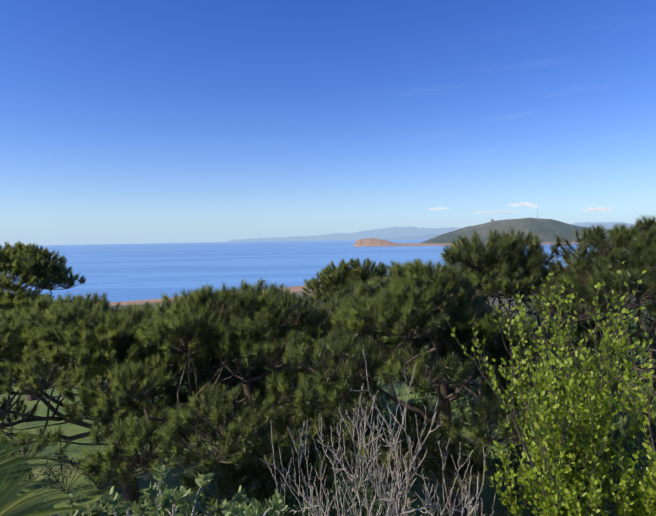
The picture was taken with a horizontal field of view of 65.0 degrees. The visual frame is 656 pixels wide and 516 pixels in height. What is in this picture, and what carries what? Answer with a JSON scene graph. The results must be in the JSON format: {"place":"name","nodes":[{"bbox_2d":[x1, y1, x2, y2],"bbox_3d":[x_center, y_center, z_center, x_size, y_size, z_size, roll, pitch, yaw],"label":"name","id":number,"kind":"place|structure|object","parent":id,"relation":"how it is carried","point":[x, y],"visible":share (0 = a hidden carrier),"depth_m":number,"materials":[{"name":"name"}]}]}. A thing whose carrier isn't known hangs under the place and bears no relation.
{"place":"outdoors","nodes":[
{"label":"outdoors","id":0,"kind":"place"},
{"bbox_2d":[0,358,31,393],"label":"pine","id":1,"kind":"object","parent":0,"point":[19,377],"depth_m":16.87,"materials":[{"name":"green plant"}]},
{"bbox_2d":[18,428,208,469],"bbox_3d":[-9.018,8.008,21.742,8.531,1.812,0.009,-1,2,-1],"label":"fence wire","id":2,"kind":"object","parent":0,"point":[88,450],"visible":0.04,"depth_m":21.72,"materials":[{"name":"grey metal"}]},
{"bbox_2d":[0,239,594,301],"bbox_3d":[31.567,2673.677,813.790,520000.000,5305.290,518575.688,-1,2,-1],"label":"sea water","id":3,"kind":"structure","parent":0,"point":[126,272],"depth_m":1162.17,"materials":[{"name":"blue liquid"}]},
{"bbox_2d":[0,218,654,515],"bbox_3d":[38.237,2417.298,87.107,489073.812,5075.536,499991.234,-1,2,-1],"label":"terrain","id":4,"kind":"structure","parent":0,"point":[546,228],"depth_m":24.26,"materials":[{"name":"green plant"}]},
{"bbox_2d":[12,468,34,485],"bbox_3d":[-12.044,8.599,20.135,1.316,0.997,0.994,1,3,44],"label":"bush","id":5,"kind":"object","parent":4,"relation":"on","point":[29,477],"depth_m":20.11,"materials":[{"name":"green plant"}]},
{"bbox_2d":[0,241,85,400],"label":"pine","id":6,"kind":"object","parent":4,"relation":"on","point":[15,254],"depth_m":30.47,"materials":[{"name":"green plant"}]},
{"bbox_2d":[40,452,89,493],"bbox_3d":[-10.102,8.245,19.742,2.048,1.649,2.139,-1,2,-1],"label":"bush","id":7,"kind":"object","parent":4,"relation":"on","point":[58,464],"depth_m":19.74,"materials":[{"name":"green plant"}]},
{"bbox_2d":[0,426,163,462],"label":"gate fence posts","id":8,"kind":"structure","parent":4,"relation":"on","point":[11,431],"depth_m":21.65,"materials":[{"name":"brown wood"}]},
{"bbox_2d":[84,463,115,488],"bbox_3d":[-8.882,8.525,20.006,1.481,1.044,1.213,-1,2,-1],"label":"bush","id":9,"kind":"object","parent":4,"relation":"on","point":[91,477],"depth_m":19.78,"materials":[{"name":"green plant"}]},
{"bbox_2d":[0,291,271,515],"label":"pine","id":10,"kind":"object","parent":4,"relation":"on","point":[108,321],"depth_m":15.07,"materials":[{"name":"green plant"}]},
{"bbox_2d":[34,464,290,515],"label":"leafy shrub","id":11,"kind":"object","parent":4,"relation":"on","point":[166,506],"depth_m":4.53,"materials":[{"name":"green plant"}]},
{"bbox_2d":[59,277,381,515],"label":"pine","id":12,"kind":"object","parent":4,"relation":"on","point":[272,296],"depth_m":13.27,"materials":[{"name":"green plant"}]},
{"bbox_2d":[170,284,332,440],"bbox_3d":[-3.276,5.119,23.835,9.885,7.990,8.972,-1,2,-1],"label":"pine","id":13,"kind":"object","parent":4,"relation":"on","point":[228,366],"depth_m":21.45,"materials":[{"name":"green plant"}]},
{"bbox_2d":[244,467,362,515],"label":"shrub","id":14,"kind":"object","parent":4,"relation":"on","point":[292,502],"depth_m":12.93,"materials":[{"name":"green plant"}]},
{"bbox_2d":[269,406,357,494],"bbox_3d":[-0.717,7.219,18.546,3.975,3.449,4.036,-3,3,-43],"label":"shrub","id":15,"kind":"object","parent":4,"relation":"on","point":[326,439],"depth_m":17.94,"materials":[{"name":"green plant"}]},
{"bbox_2d":[307,368,392,470],"bbox_3d":[0.824,6.619,21.163,4.003,4.596,4.683,-1,2,-1],"label":"maquis","id":16,"kind":"object","parent":4,"relation":"on","point":[386,410],"depth_m":20.56,"materials":[{"name":"green plant"}]},
{"bbox_2d":[293,469,425,515],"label":"shrub","id":17,"kind":"object","parent":4,"relation":"on","point":[368,494],"depth_m":11.02,"materials":[{"name":"green plant"}]},
{"bbox_2d":[301,256,427,421],"bbox_3d":[2.022,4.395,26.109,6.894,9.092,8.472,-1,2,-1],"label":"pine","id":18,"kind":"object","parent":4,"relation":"on","point":[354,270],"depth_m":24.79,"materials":[{"name":"green plant"}]},
{"bbox_2d":[313,429,418,515],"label":"shrub","id":19,"kind":"object","parent":4,"relation":"on","point":[417,503],"depth_m":15.50,"materials":[{"name":"green plant"}]},
{"bbox_2d":[259,350,495,515],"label":"bare shrub","id":20,"kind":"object","parent":4,"relation":"on","point":[396,507],"visible":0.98,"depth_m":6.26,"materials":[{"name":"grey plant"}]},
{"bbox_2d":[352,404,437,501],"bbox_3d":[2.397,7.011,18.348,3.325,3.745,4.270,-1,2,-1],"label":"shrub","id":21,"kind":"object","parent":4,"relation":"on","point":[379,427],"depth_m":18.09,"materials":[{"name":"green plant"}]},
{"bbox_2d":[263,258,585,515],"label":"pine","id":22,"kind":"object","parent":4,"relation":"on","point":[399,285],"depth_m":11.99,"materials":[{"name":"green plant"}]},
{"bbox_2d":[394,347,481,444],"bbox_3d":[4.698,6.200,22.055,4.141,4.833,4.731,-1,2,-1],"label":"maquis","id":23,"kind":"object","parent":4,"relation":"on","point":[461,394],"depth_m":20.86,"materials":[{"name":"green plant"}]},
{"bbox_2d":[436,434,538,515],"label":"shrub","id":24,"kind":"object","parent":4,"relation":"on","point":[514,463],"depth_m":15.13,"materials":[{"name":"green plant"}]},
{"bbox_2d":[380,227,646,498],"bbox_3d":[5.701,3.784,17.246,8.146,9.317,8.217,-1,2,-1],"label":"pine","id":25,"kind":"object","parent":4,"relation":"on","point":[499,243],"depth_m":15.88,"materials":[{"name":"green plant"}]},
{"bbox_2d":[485,296,564,329],"bbox_3d":[11.368,4.302,30.401,5.151,5.183,7.232,-3,3,-39],"label":"maquis","id":26,"kind":"object","parent":4,"relation":"on","point":[532,310],"depth_m":29.73,"materials":[{"name":"green plant"}]},
{"bbox_2d":[446,261,655,515],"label":"leafy shrub","id":27,"kind":"object","parent":4,"relation":"on","point":[597,482],"depth_m":5.48,"materials":[{"name":"green plant"}]},
{"bbox_2d":[487,214,655,511],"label":"pine","id":28,"kind":"object","parent":4,"relation":"on","point":[646,259],"depth_m":14.16,"materials":[{"name":"green plant"}]},
{"bbox_2d":[530,500,615,515],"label":"shrub","id":29,"kind":"object","parent":4,"relation":"on","point":[543,509],"visible":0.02,"depth_m":11.71,"materials":[{"name":"green plant"}]},
{"bbox_2d":[550,300,651,369],"bbox_3d":[14.219,3.922,26.999,4.742,5.364,5.871,-1,2,-1],"label":"maquis","id":30,"kind":"object","parent":4,"relation":"on","point":[612,313],"depth_m":25.43,"materials":[{"name":"green plant"}]},
{"bbox_2d":[572,455,647,515],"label":"shrub","id":31,"kind":"object","parent":4,"relation":"on","point":[612,513],"depth_m":12.58,"materials":[{"name":"green plant"}]},
{"bbox_2d":[570,306,655,419],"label":"maquis","id":32,"kind":"object","parent":4,"relation":"on","point":[631,327],"depth_m":21.04,"materials":[{"name":"green plant"}]},
{"bbox_3d":[-2.941,2.186,3.465,1.309,0.943,0.607,-1,2,-1],"label":"palm frond stalk","id":33,"kind":"object","parent":4,"relation":"on","visible":0},
{"bbox_2d":[0,427,113,515],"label":"palm frond","id":34,"kind":"object","parent":33,"relation":"attached to","point":[12,503],"visible":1,"depth_m":3.31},
{"bbox_2d":[0,0,655,245],"label":"sky","id":35,"kind":"structure","parent":0,"point":[122,121],"materials":[{"name":"blue"}]},
{"bbox_2d":[226,222,633,241],"bbox_3d":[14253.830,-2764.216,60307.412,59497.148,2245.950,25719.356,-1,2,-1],"label":"mountain","id":36,"kind":"structure","parent":0,"point":[392,232],"depth_m":62079.30,"materials":[{"name":"blue"}]},
{"bbox_2d":[474,211,519,213],"bbox_3d":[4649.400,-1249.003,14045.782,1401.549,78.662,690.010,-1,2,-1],"label":"cloud","id":37,"kind":"structure","parent":0,"point":[495,212],"depth_m":14103.08,"materials":[{"name":"white"}]},
{"bbox_2d":[382,224,646,239],"bbox_3d":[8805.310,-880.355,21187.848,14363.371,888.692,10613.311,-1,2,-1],"label":"mountain","id":38,"kind":"structure","parent":0,"point":[427,236],"depth_m":20815.39,"materials":[{"name":"blue"}]},
{"bbox_2d":[511,202,534,206],"bbox_3d":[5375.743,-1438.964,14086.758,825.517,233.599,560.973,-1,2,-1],"label":"cloud","id":39,"kind":"structure","parent":0,"point":[523,204],"depth_m":14059.75,"materials":[{"name":"white"}]},
{"bbox_2d":[583,207,612,211],"bbox_3d":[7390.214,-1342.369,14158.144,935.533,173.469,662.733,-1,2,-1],"label":"cloud","id":40,"kind":"structure","parent":0,"point":[595,209],"depth_m":14032.97,"materials":[{"name":"white"}]}
]}

